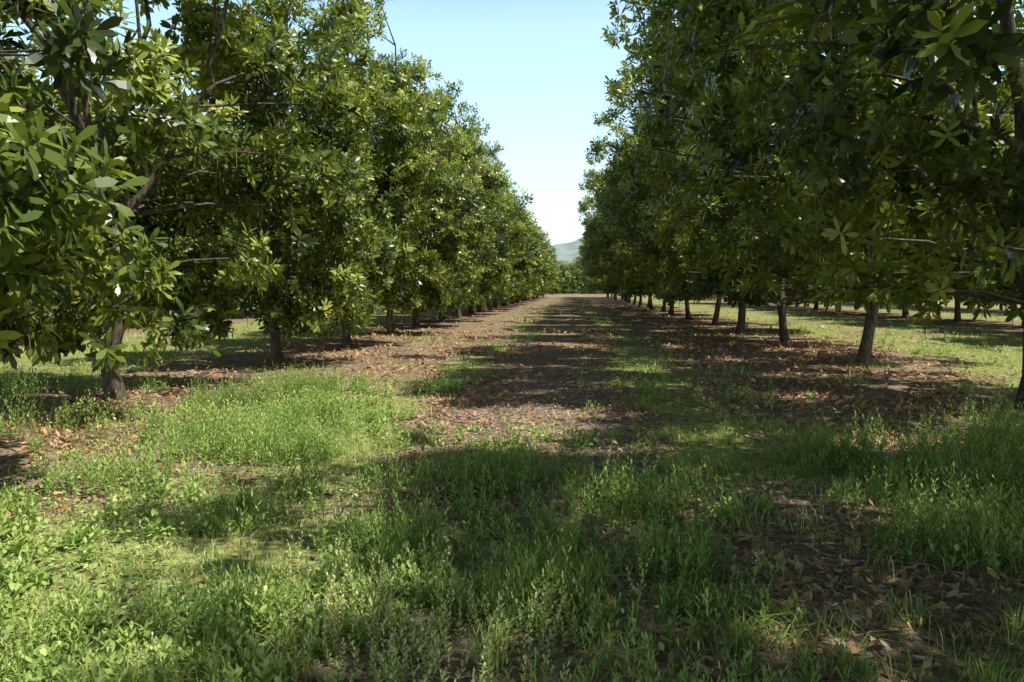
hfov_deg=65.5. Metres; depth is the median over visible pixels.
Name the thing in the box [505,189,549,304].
macadamia tree
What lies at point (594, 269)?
macadamia tree
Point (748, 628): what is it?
grass
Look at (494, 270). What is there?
macadamia tree
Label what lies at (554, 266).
macadamia tree
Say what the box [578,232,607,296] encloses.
macadamia tree
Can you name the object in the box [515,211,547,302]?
macadamia tree
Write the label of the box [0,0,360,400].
macadamia tree
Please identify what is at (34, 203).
macadamia tree
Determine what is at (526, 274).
macadamia tree
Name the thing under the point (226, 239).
macadamia tree
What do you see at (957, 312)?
macadamia tree
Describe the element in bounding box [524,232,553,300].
macadamia tree
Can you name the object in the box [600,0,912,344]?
macadamia tree
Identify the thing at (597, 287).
macadamia tree
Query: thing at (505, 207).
macadamia tree
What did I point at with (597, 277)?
macadamia tree
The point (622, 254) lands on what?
macadamia tree
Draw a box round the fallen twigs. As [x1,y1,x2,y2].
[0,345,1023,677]
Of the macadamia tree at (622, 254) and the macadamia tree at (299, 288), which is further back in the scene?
the macadamia tree at (622, 254)
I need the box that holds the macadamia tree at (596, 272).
[582,245,626,300]
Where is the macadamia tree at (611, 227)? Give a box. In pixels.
[585,102,729,319]
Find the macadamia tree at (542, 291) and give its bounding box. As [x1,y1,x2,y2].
[517,221,549,301]
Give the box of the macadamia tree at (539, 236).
[510,199,552,303]
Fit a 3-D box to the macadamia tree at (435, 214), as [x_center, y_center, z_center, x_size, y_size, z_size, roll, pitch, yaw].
[-3.993,-5.932,32.183,7.187,11.144,6.825,-2,4,-25]
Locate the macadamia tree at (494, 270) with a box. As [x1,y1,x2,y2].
[410,79,512,321]
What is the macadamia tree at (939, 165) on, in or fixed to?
on the ground at (548, 325)
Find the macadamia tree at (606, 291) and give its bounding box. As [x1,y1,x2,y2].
[578,147,653,309]
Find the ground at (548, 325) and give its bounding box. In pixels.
[0,291,1023,681]
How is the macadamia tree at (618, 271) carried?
on the ground at (548, 325)
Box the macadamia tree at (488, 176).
[445,131,526,317]
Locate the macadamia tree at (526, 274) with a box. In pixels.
[493,177,540,307]
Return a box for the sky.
[0,0,1023,245]
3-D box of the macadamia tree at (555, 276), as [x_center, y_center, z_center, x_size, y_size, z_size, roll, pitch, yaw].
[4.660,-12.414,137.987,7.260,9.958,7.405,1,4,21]
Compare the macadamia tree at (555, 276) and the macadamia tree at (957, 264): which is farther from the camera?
the macadamia tree at (555, 276)
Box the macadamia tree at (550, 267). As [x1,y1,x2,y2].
[521,226,552,300]
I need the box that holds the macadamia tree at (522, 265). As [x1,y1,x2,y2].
[487,178,541,309]
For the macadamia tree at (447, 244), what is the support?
on the ground at (548, 325)
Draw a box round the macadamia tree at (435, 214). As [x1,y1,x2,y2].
[361,54,501,327]
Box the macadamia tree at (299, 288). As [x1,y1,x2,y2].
[129,0,409,365]
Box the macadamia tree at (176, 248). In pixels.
[55,38,200,303]
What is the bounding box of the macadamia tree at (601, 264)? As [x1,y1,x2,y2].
[578,127,665,311]
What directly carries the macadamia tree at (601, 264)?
on the ground at (548, 325)
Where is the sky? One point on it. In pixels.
(535, 71)
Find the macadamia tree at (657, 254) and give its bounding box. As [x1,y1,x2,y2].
[584,19,846,332]
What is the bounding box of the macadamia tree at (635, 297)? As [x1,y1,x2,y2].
[583,216,636,304]
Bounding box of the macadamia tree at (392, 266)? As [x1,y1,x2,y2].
[231,0,449,345]
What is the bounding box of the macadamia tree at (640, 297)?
[590,186,641,305]
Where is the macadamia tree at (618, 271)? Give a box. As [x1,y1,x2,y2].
[577,102,724,315]
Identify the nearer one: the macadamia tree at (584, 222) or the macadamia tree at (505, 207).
the macadamia tree at (505, 207)
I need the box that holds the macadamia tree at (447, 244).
[307,48,484,334]
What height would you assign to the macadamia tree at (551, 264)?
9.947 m
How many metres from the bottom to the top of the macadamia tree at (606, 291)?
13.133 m
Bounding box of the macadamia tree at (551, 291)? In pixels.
[534,254,557,298]
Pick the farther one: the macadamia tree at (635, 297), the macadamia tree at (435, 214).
the macadamia tree at (635, 297)
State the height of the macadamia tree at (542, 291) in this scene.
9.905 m
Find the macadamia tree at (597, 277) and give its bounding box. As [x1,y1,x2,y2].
[580,253,612,297]
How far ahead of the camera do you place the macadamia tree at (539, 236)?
79.63 m
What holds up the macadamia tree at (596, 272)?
on the ground at (548, 325)
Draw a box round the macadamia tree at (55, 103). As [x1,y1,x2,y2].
[0,27,110,282]
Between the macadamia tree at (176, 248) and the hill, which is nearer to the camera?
the macadamia tree at (176, 248)
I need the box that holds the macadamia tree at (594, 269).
[580,211,627,301]
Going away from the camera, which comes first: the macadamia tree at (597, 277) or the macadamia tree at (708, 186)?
the macadamia tree at (708, 186)
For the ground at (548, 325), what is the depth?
7.65 m
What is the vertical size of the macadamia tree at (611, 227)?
11.866 m
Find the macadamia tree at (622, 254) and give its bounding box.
[585,48,798,324]
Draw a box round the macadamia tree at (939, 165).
[639,0,1023,409]
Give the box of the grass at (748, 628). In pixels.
[0,296,1023,681]
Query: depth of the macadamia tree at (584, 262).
107.72 m
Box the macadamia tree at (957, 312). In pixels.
[901,76,999,321]
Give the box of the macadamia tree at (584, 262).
[576,239,616,299]
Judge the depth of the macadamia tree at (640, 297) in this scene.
71.02 m
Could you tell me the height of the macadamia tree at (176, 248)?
11.733 m
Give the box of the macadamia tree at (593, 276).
[577,244,608,297]
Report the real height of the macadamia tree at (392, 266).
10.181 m
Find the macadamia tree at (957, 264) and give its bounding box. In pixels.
[936,62,1023,327]
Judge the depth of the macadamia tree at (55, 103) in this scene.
25.59 m
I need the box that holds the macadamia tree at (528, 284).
[493,206,545,305]
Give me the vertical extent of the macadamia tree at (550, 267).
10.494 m
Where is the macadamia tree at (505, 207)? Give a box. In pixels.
[463,126,526,314]
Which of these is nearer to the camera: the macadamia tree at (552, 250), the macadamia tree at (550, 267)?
the macadamia tree at (550, 267)
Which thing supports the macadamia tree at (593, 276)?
on the ground at (548, 325)
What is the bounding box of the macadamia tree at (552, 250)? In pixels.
[535,244,558,297]
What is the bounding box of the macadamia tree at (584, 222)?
[581,144,648,307]
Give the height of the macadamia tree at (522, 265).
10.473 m
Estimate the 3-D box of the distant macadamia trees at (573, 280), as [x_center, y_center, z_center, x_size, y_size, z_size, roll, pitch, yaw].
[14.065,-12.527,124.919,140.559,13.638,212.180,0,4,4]
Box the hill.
[550,237,583,285]
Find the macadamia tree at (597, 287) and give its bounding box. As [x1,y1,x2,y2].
[580,223,630,302]
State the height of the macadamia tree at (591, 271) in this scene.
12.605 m
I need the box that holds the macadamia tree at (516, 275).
[475,159,527,311]
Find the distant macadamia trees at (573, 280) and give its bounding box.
[54,120,1016,317]
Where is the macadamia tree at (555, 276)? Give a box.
[538,248,560,296]
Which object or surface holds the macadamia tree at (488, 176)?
on the ground at (548, 325)
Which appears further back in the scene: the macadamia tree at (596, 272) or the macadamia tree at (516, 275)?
the macadamia tree at (596, 272)
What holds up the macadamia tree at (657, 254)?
on the ground at (548, 325)
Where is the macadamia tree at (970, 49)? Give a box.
[764,0,1023,283]
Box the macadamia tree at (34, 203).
[0,0,150,369]
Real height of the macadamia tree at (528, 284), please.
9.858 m
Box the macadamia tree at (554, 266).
[528,224,559,299]
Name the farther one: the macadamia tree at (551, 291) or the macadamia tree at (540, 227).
the macadamia tree at (551, 291)
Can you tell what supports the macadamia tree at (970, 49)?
on the ground at (548, 325)
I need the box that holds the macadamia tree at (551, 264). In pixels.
[532,245,555,298]
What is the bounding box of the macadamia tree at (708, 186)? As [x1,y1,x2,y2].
[605,0,1023,366]
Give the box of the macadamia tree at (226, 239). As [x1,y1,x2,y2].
[128,106,250,308]
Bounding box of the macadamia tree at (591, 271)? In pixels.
[585,260,623,300]

